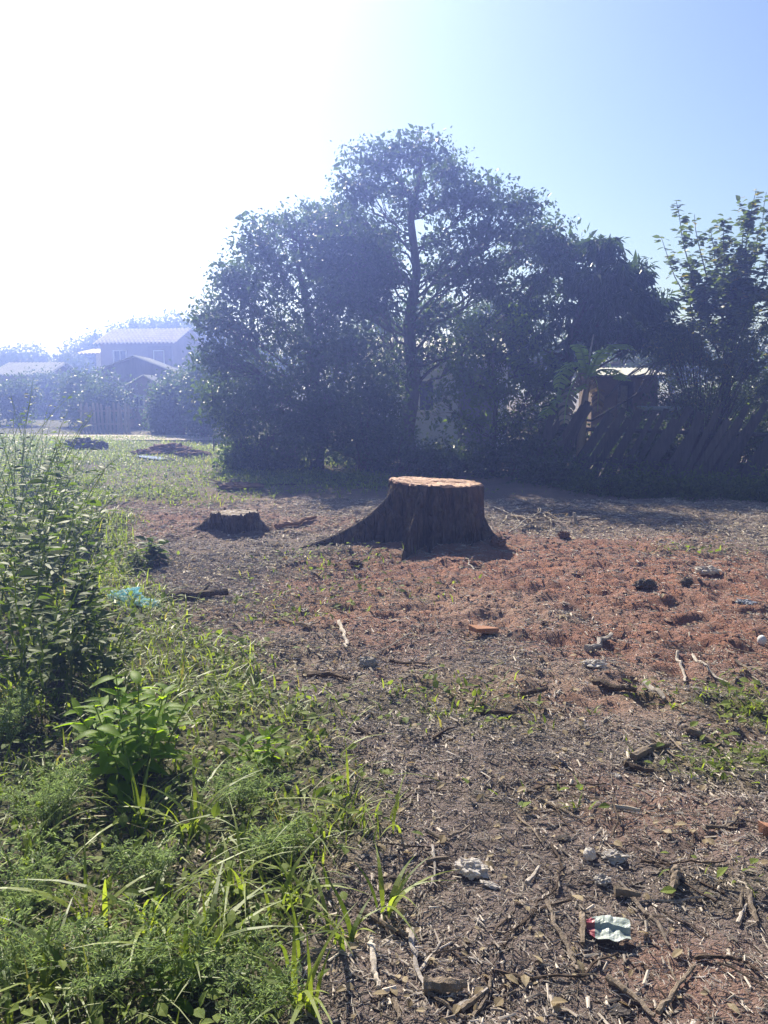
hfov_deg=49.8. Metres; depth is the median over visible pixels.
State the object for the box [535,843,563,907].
fallen stick
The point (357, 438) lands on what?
undergrowth bush
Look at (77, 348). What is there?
tree
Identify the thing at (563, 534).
earth clod
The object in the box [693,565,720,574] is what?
plastic scrap
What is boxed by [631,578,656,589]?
earth clod
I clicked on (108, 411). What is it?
picket fence
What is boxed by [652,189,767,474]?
tree
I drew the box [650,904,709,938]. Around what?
loose twig
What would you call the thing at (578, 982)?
loose twig
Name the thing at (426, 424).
white house
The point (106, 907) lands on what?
grass tuft
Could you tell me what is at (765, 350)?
background tree
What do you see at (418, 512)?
tree stump
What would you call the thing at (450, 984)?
log piece
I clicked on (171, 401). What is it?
hazy bush
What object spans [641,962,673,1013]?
loose twig
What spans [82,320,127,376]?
tree
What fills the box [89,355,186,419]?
gabled shed
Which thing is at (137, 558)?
weed plant
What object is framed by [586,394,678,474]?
undergrowth bush
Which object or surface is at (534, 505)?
dry branch
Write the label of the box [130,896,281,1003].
feathery weed
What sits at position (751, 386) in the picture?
undergrowth bush
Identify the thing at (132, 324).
tree
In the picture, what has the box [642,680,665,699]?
fallen stick
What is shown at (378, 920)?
fallen stick
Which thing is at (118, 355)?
window
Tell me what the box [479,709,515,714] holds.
fallen stick
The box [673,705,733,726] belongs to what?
loose twig
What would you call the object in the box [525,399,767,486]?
plank fence
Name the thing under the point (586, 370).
banana plant
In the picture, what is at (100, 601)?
weed plant
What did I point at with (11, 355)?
tree
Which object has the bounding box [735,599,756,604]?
plastic scrap
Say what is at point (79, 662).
weed plant
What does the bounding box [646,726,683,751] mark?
loose twig
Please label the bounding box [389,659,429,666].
fallen stick
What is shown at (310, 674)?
log piece
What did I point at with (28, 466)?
weed plant
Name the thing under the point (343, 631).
fallen stick
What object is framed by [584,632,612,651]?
log piece
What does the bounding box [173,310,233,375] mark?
tree
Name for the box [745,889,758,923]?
fallen stick
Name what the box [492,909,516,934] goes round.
loose twig
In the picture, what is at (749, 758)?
grass tuft
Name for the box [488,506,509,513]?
dry branch
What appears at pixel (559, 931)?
fallen stick
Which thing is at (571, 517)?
dry branch
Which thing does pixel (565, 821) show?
loose twig
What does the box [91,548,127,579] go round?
grass tuft
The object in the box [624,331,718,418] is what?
background tree
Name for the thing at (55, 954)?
grass tuft
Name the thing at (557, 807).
fallen stick
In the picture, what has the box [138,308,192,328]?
tree
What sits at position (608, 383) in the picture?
brick shed
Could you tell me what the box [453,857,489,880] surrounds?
plastic bag
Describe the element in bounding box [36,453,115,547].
weed plant
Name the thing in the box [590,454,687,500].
weed clump
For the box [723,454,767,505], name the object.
weed clump
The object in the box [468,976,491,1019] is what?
fallen stick
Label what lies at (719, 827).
fallen stick
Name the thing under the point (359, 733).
loose twig
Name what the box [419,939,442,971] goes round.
fallen stick
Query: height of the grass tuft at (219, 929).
0.231 m
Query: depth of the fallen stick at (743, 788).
3.26 m
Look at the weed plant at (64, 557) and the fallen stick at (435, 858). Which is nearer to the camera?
the fallen stick at (435, 858)
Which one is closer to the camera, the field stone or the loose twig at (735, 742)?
the loose twig at (735, 742)
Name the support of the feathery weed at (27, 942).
on the ground at (514, 490)
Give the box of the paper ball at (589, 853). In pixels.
[583,847,596,860]
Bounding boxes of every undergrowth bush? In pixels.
[318,389,418,472]
[340,355,421,467]
[351,415,447,476]
[387,430,475,478]
[439,428,522,478]
[483,410,563,478]
[486,361,591,454]
[528,406,591,456]
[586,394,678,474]
[628,370,713,460]
[642,411,748,473]
[670,372,758,426]
[710,393,767,474]
[731,353,767,456]
[743,370,767,448]
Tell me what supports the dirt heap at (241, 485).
on the ground at (514, 490)
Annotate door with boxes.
[109,377,129,419]
[458,368,493,448]
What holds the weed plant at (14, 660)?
on the ground at (514, 490)
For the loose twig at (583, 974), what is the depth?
2.23 m
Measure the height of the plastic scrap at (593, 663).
0.057 m
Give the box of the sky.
[0,0,767,389]
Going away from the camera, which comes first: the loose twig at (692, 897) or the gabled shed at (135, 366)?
the loose twig at (692, 897)
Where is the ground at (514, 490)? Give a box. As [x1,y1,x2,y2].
[0,390,767,1023]
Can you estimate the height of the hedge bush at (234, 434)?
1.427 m
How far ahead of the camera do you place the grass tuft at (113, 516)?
9.64 m
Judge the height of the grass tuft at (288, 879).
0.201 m
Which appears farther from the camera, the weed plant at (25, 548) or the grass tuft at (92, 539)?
the grass tuft at (92, 539)
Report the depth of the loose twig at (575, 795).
3.23 m
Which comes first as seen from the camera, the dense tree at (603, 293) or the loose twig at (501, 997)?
the loose twig at (501, 997)
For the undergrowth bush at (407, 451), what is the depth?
14.83 m
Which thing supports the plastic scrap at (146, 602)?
on the ground at (514, 490)
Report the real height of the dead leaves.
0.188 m
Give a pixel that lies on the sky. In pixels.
(133, 133)
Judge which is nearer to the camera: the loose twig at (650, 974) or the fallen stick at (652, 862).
the loose twig at (650, 974)
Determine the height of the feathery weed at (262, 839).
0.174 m
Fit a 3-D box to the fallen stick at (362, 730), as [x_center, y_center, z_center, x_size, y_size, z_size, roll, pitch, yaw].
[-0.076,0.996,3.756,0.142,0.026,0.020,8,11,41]
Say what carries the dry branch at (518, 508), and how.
on the ground at (514, 490)
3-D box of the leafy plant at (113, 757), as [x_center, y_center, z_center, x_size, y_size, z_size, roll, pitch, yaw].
[-1.047,0.902,3.385,0.594,0.460,0.589,8,12,43]
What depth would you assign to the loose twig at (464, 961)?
2.26 m
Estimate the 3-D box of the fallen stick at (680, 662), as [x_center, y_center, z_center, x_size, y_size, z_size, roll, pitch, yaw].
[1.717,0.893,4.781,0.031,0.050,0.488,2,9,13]
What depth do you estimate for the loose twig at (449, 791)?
3.21 m
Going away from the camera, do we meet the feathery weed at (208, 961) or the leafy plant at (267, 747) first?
the feathery weed at (208, 961)
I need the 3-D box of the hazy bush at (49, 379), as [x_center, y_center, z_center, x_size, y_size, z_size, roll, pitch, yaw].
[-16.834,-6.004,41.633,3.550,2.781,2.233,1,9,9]
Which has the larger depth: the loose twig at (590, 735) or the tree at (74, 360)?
the tree at (74, 360)
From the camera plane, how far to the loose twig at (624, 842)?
2.88 m
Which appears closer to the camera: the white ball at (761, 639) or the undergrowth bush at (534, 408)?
the white ball at (761, 639)
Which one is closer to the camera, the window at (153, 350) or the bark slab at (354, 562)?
the bark slab at (354, 562)
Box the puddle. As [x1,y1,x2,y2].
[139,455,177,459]
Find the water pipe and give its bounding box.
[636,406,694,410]
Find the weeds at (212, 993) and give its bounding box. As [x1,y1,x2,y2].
[0,459,767,1023]
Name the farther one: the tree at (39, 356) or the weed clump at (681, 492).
the tree at (39, 356)
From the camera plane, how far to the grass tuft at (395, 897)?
2.53 m
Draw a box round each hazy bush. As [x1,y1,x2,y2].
[0,367,49,425]
[21,365,69,417]
[44,358,105,426]
[56,365,143,429]
[139,375,188,434]
[144,359,198,434]
[165,340,232,437]
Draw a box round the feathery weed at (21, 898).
[0,822,94,919]
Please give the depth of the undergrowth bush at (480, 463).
14.36 m
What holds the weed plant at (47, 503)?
on the ground at (514, 490)
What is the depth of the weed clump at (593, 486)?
12.24 m
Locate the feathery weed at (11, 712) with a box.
[0,678,43,745]
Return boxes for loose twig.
[312,932,341,972]
[339,730,381,737]
[341,992,390,1009]
[368,743,373,768]
[373,633,409,653]
[373,876,452,884]
[377,842,480,850]
[387,793,411,820]
[408,945,468,956]
[431,789,469,793]
[447,945,491,991]
[451,960,530,1023]
[477,730,522,764]
[479,990,515,1011]
[491,919,524,967]
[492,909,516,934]
[496,975,535,990]
[497,898,572,937]
[524,734,589,738]
[546,813,599,828]
[547,973,593,978]
[548,793,598,799]
[554,806,575,833]
[567,881,593,886]
[573,954,593,1000]
[577,731,600,742]
[590,1001,640,1006]
[604,839,647,845]
[609,949,640,955]
[611,789,618,836]
[616,865,656,871]
[627,895,717,902]
[630,844,724,893]
[633,729,681,761]
[640,851,716,901]
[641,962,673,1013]
[646,640,712,654]
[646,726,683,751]
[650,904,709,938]
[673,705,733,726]
[688,835,693,859]
[689,1003,717,1023]
[717,961,767,988]
[719,644,767,655]
[721,769,767,787]
[722,738,750,745]
[724,885,743,912]
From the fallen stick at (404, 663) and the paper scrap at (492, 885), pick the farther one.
the fallen stick at (404, 663)
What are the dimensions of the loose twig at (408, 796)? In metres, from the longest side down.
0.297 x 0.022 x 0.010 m
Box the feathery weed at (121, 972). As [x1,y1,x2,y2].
[22,891,198,1010]
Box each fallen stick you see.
[233,622,268,644]
[281,617,309,627]
[311,948,343,951]
[337,619,348,648]
[355,725,378,737]
[356,908,408,935]
[367,934,380,988]
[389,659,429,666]
[391,997,401,1020]
[409,927,423,990]
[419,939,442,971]
[425,828,449,841]
[426,856,448,864]
[427,991,464,1018]
[429,844,437,887]
[432,726,456,739]
[448,824,469,837]
[458,986,488,1004]
[458,991,482,1013]
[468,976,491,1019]
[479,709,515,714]
[494,952,618,980]
[515,812,541,842]
[521,686,548,696]
[525,865,539,884]
[527,783,605,793]
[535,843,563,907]
[537,796,585,822]
[545,900,578,970]
[579,911,586,944]
[605,974,655,1017]
[611,804,639,810]
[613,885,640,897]
[623,760,653,772]
[631,898,671,946]
[641,859,724,864]
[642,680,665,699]
[655,956,695,1014]
[675,650,686,681]
[686,727,720,744]
[691,653,727,681]
[694,953,757,970]
[704,814,746,829]
[734,658,765,675]
[736,903,747,924]
[738,780,756,805]
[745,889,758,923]
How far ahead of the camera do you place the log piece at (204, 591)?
6.34 m
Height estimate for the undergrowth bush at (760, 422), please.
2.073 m
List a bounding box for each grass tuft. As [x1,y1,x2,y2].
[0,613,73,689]
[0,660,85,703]
[0,785,105,873]
[0,832,187,927]
[0,839,294,968]
[0,887,134,1023]
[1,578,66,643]
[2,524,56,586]
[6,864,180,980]
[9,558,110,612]
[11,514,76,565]
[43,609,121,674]
[53,677,154,727]
[64,487,95,511]
[66,507,106,548]
[66,734,188,860]
[66,851,328,1003]
[86,504,135,524]
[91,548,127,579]
[95,747,277,844]
[110,524,145,542]
[153,669,220,698]
[169,796,290,937]
[194,677,267,716]
[210,908,351,1023]
[222,838,369,925]
[228,681,269,697]
[266,698,316,725]
[269,854,389,953]
[302,836,373,883]
[355,843,458,943]
[389,681,414,698]
[422,703,451,717]
[456,695,483,712]
[559,792,597,811]
[647,701,689,709]
[715,753,757,773]
[723,691,767,714]
[747,743,767,766]
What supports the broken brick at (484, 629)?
on the ground at (514, 490)
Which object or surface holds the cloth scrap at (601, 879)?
on the ground at (514, 490)
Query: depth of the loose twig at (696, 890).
2.63 m
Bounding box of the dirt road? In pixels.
[0,434,678,440]
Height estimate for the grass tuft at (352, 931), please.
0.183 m
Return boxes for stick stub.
[573,512,577,524]
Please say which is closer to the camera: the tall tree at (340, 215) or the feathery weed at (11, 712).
the feathery weed at (11, 712)
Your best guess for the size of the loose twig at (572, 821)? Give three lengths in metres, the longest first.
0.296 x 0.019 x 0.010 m
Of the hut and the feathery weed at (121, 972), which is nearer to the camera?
the feathery weed at (121, 972)
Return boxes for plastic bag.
[107,587,144,605]
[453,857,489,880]
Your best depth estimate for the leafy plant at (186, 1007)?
2.15 m
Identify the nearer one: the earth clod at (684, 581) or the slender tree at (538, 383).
the earth clod at (684, 581)
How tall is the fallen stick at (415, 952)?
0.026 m
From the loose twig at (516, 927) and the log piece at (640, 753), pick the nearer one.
the loose twig at (516, 927)
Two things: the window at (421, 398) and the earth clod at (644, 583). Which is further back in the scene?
the window at (421, 398)
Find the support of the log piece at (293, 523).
on the ground at (514, 490)
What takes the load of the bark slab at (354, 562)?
on the ground at (514, 490)
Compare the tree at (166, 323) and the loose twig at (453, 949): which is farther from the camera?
the tree at (166, 323)
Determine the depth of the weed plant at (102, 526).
8.59 m
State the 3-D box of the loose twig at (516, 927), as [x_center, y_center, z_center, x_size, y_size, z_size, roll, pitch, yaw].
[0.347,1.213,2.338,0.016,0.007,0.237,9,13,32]
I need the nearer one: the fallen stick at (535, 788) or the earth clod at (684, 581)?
the fallen stick at (535, 788)
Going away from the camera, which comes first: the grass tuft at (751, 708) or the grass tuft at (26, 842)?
the grass tuft at (26, 842)
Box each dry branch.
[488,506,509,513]
[502,506,530,522]
[503,494,539,512]
[507,508,552,513]
[508,508,540,532]
[510,514,537,522]
[522,519,560,527]
[524,506,558,518]
[527,505,569,522]
[531,512,570,522]
[552,516,592,520]
[560,509,607,512]
[577,517,600,520]
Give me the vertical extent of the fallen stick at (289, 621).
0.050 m
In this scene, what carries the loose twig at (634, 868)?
on the ground at (514, 490)
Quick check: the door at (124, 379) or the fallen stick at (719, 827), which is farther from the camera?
the door at (124, 379)
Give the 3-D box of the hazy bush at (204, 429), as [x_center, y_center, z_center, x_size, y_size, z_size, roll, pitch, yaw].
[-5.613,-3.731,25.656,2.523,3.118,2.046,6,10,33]
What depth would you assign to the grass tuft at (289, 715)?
3.95 m
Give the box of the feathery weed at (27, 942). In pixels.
[0,901,74,999]
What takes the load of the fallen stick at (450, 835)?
on the ground at (514, 490)
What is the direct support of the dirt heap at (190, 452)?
on the ground at (514, 490)
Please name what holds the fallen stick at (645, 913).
on the ground at (514, 490)
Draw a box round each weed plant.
[0,378,37,526]
[0,392,73,507]
[0,405,90,512]
[0,410,99,562]
[0,432,119,600]
[0,455,87,585]
[0,463,40,620]
[0,465,120,652]
[0,509,69,613]
[0,543,114,716]
[10,393,57,489]
[10,572,118,686]
[22,524,82,579]
[24,432,71,521]
[34,447,90,499]
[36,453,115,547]
[49,436,71,528]
[55,495,101,562]
[55,582,117,629]
[59,532,119,643]
[64,504,111,541]
[79,605,145,696]
[116,544,150,571]
[133,536,170,566]
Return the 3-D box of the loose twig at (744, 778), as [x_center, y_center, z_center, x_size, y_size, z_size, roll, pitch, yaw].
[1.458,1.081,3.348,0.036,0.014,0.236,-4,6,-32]
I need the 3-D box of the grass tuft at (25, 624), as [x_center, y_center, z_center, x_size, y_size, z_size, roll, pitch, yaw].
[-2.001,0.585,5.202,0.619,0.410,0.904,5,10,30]
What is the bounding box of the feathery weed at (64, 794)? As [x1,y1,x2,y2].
[0,748,94,828]
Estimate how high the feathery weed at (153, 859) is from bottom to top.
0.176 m
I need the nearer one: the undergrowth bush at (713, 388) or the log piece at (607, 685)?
the log piece at (607, 685)
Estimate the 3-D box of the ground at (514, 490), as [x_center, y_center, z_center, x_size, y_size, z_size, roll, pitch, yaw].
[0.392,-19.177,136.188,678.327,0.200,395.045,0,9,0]
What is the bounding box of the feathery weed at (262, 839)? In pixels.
[234,808,313,867]
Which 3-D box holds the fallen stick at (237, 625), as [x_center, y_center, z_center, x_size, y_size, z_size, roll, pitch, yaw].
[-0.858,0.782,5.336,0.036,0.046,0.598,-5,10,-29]
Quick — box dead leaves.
[0,506,767,1023]
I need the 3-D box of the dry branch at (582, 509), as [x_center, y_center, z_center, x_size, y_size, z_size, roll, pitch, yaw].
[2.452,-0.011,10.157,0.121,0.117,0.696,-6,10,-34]
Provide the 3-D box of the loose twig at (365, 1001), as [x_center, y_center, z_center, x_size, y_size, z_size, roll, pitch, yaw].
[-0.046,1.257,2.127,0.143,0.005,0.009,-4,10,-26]
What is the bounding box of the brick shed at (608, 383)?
[577,368,668,466]
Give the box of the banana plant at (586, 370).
[538,334,634,469]
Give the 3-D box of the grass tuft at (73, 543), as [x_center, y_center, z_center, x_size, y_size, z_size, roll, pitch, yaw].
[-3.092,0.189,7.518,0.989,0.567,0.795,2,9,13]
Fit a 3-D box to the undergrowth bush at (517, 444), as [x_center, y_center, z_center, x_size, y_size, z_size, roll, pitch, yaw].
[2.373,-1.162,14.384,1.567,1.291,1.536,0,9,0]
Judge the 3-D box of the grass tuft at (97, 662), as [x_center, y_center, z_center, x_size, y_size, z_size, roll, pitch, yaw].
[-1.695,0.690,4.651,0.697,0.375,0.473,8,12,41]
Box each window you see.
[113,350,126,362]
[133,395,144,407]
[153,350,164,363]
[402,379,435,412]
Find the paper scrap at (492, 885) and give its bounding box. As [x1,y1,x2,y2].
[480,880,499,889]
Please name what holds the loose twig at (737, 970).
on the ground at (514, 490)
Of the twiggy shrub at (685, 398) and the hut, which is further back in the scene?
the hut
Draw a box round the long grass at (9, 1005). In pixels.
[0,548,448,1023]
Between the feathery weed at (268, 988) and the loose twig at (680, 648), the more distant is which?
the loose twig at (680, 648)
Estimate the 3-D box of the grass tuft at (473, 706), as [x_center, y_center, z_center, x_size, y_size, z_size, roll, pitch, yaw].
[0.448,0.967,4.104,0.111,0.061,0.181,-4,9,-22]
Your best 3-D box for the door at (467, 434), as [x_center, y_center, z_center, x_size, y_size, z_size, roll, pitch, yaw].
[2.257,-2.471,20.275,0.870,2.070,0.120,0,9,3]
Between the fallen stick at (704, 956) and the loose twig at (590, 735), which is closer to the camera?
the fallen stick at (704, 956)
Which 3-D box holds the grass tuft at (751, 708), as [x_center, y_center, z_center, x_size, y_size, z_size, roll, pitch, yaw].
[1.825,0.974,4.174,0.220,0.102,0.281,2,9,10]
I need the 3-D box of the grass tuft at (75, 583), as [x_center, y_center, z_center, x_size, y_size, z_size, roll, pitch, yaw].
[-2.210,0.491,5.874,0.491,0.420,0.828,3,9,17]
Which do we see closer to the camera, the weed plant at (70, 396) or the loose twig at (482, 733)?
the loose twig at (482, 733)
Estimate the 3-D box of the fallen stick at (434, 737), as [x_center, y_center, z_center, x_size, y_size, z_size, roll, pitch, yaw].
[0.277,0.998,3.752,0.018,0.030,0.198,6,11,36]
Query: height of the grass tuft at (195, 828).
0.244 m
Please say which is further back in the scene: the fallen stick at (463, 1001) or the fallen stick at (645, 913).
the fallen stick at (645, 913)
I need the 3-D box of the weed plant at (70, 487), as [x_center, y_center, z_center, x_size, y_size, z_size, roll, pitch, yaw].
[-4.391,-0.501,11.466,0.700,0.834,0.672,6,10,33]
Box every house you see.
[0,362,73,416]
[78,328,202,370]
[367,336,507,449]
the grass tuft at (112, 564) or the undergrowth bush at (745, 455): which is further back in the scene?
the undergrowth bush at (745, 455)
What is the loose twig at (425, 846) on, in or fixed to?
on the ground at (514, 490)
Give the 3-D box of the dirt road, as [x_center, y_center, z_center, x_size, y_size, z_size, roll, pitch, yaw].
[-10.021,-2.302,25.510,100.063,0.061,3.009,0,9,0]
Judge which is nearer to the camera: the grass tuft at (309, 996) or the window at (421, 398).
the grass tuft at (309, 996)
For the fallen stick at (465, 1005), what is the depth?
2.12 m
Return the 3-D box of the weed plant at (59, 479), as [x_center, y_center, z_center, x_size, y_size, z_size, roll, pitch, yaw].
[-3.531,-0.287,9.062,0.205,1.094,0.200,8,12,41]
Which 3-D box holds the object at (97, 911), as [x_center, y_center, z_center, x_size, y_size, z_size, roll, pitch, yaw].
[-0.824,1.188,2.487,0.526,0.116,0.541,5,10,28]
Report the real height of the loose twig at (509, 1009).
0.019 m
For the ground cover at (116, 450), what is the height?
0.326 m
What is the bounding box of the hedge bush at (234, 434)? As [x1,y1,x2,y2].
[209,407,273,471]
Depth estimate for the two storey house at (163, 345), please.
47.34 m
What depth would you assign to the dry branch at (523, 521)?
9.23 m
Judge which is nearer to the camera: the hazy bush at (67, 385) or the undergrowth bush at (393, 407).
the undergrowth bush at (393, 407)
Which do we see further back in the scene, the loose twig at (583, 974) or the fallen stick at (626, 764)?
the fallen stick at (626, 764)
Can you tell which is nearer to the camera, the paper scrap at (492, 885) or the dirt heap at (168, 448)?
the paper scrap at (492, 885)
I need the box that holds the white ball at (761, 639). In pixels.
[757,635,766,644]
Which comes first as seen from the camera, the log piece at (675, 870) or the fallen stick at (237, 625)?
the log piece at (675, 870)
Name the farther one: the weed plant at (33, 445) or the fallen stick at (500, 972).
the weed plant at (33, 445)
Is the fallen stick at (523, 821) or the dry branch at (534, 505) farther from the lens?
the dry branch at (534, 505)
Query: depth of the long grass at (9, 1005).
2.94 m
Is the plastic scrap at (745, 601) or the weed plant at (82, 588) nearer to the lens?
the weed plant at (82, 588)
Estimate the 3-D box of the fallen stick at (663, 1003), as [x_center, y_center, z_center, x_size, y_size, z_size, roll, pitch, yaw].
[0.767,1.252,2.213,0.064,0.047,0.243,6,11,37]
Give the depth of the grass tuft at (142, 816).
3.02 m
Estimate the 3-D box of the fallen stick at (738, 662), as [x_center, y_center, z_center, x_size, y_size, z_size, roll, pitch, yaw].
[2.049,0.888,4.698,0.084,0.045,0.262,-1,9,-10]
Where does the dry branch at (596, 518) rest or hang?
on the ground at (514, 490)
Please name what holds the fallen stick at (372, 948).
on the ground at (514, 490)
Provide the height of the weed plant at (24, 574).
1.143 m
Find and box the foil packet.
[586,915,631,941]
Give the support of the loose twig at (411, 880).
on the ground at (514, 490)
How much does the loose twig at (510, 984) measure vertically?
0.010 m
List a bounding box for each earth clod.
[489,536,506,546]
[557,531,570,538]
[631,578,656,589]
[680,577,693,585]
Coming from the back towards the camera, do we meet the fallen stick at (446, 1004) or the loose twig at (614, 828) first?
the loose twig at (614, 828)
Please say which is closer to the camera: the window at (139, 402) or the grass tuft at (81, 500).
the grass tuft at (81, 500)
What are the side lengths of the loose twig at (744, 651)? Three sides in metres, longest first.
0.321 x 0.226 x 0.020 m
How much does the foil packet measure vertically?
0.029 m
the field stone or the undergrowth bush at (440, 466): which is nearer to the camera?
the field stone
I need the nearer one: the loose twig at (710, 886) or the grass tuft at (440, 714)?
the loose twig at (710, 886)
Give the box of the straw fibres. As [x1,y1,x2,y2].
[0,543,767,1023]
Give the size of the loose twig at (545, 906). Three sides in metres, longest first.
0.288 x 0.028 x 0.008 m
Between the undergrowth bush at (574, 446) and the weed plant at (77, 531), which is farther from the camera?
the undergrowth bush at (574, 446)
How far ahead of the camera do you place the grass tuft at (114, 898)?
2.43 m
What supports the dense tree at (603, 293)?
on the ground at (514, 490)
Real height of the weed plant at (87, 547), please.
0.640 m
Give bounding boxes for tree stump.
[192,507,270,533]
[299,476,497,560]
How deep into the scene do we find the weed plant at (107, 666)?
4.15 m
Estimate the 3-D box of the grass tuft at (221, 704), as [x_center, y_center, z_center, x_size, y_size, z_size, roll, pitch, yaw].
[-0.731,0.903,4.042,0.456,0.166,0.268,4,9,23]
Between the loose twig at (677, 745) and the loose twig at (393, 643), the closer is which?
the loose twig at (677, 745)
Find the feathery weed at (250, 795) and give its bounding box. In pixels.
[191,754,294,809]
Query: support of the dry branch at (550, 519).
on the ground at (514, 490)
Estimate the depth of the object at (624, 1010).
2.13 m
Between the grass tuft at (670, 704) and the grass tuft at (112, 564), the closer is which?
the grass tuft at (670, 704)
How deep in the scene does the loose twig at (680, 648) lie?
5.06 m
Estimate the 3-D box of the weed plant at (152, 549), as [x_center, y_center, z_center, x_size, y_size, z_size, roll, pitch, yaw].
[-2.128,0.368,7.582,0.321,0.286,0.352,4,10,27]
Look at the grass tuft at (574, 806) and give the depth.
3.13 m
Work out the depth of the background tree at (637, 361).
27.54 m
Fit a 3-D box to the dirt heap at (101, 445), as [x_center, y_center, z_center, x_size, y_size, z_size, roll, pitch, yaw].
[-7.158,-1.682,20.915,0.406,0.238,0.311,0,9,0]
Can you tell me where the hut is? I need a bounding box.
[123,375,161,426]
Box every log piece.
[157,584,228,600]
[204,478,235,488]
[274,516,316,527]
[302,669,350,680]
[423,975,467,994]
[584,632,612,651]
[592,678,636,692]
[630,738,671,760]
[668,864,680,895]
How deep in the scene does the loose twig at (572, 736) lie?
3.79 m
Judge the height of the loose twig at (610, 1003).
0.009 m
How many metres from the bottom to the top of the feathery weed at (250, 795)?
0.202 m
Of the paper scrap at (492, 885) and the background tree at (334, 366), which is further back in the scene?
the background tree at (334, 366)
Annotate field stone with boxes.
[358,656,378,667]
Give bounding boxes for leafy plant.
[53,670,205,811]
[141,956,203,1016]
[224,724,292,770]
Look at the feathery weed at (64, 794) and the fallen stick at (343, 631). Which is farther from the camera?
the fallen stick at (343, 631)
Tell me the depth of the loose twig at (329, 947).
2.33 m
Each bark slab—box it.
[348,559,362,565]
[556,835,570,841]
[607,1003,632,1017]
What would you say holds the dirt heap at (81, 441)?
on the ground at (514, 490)
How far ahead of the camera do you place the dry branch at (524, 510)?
10.40 m
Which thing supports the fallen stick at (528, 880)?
on the ground at (514, 490)
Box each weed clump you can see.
[546,451,648,499]
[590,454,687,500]
[625,462,728,502]
[674,462,767,501]
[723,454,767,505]
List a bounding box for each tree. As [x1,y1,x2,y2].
[0,340,38,366]
[17,340,54,362]
[46,349,95,375]
[55,331,99,377]
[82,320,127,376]
[114,314,162,328]
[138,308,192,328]
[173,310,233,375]
[179,195,413,472]
[228,336,306,404]
[280,123,597,451]
[295,329,366,385]
[337,279,672,388]
[408,297,582,475]
[468,226,697,423]
[510,341,577,413]
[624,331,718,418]
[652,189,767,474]
[698,325,767,383]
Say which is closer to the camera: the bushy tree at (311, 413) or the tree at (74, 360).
the bushy tree at (311, 413)
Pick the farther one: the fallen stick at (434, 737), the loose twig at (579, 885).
the fallen stick at (434, 737)
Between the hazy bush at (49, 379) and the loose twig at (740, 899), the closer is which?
the loose twig at (740, 899)
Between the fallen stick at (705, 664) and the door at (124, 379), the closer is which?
the fallen stick at (705, 664)
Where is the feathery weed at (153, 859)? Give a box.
[93,827,190,897]
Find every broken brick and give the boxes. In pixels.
[468,624,498,634]
[758,821,767,837]
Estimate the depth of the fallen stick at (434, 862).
2.69 m
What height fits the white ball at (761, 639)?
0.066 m
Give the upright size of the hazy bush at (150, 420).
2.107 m
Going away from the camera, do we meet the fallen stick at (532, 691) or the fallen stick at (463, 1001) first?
the fallen stick at (463, 1001)
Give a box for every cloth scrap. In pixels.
[593,873,610,885]
[598,848,631,864]
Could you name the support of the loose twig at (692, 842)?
on the ground at (514, 490)
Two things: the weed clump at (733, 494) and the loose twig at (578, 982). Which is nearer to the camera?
the loose twig at (578, 982)
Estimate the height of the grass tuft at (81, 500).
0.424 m
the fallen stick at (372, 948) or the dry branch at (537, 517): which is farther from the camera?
the dry branch at (537, 517)
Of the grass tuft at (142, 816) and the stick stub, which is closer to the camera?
the grass tuft at (142, 816)
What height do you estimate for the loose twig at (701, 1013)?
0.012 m
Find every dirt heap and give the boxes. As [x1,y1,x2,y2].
[65,437,97,449]
[93,441,108,449]
[130,449,161,454]
[146,443,192,453]
[173,449,210,456]
[216,481,264,490]
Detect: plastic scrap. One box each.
[133,598,159,608]
[580,659,607,668]
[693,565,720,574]
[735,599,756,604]
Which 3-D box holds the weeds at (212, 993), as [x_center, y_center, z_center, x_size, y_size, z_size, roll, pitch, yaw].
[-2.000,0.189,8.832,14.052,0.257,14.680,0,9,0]
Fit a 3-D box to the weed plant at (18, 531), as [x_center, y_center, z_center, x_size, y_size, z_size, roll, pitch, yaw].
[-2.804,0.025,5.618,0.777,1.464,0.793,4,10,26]
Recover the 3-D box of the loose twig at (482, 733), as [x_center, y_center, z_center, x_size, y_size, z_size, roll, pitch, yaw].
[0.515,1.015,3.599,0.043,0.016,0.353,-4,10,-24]
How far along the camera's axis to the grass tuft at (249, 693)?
4.22 m
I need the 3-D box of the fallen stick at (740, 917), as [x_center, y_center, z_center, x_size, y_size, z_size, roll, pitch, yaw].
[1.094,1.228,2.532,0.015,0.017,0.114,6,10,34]
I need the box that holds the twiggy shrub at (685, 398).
[634,284,767,477]
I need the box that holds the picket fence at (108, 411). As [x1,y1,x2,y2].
[77,402,225,432]
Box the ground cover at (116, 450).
[0,432,767,1023]
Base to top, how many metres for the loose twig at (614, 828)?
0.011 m
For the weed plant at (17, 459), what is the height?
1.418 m
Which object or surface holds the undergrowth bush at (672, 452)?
on the ground at (514, 490)
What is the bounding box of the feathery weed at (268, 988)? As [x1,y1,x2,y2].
[212,923,313,1023]

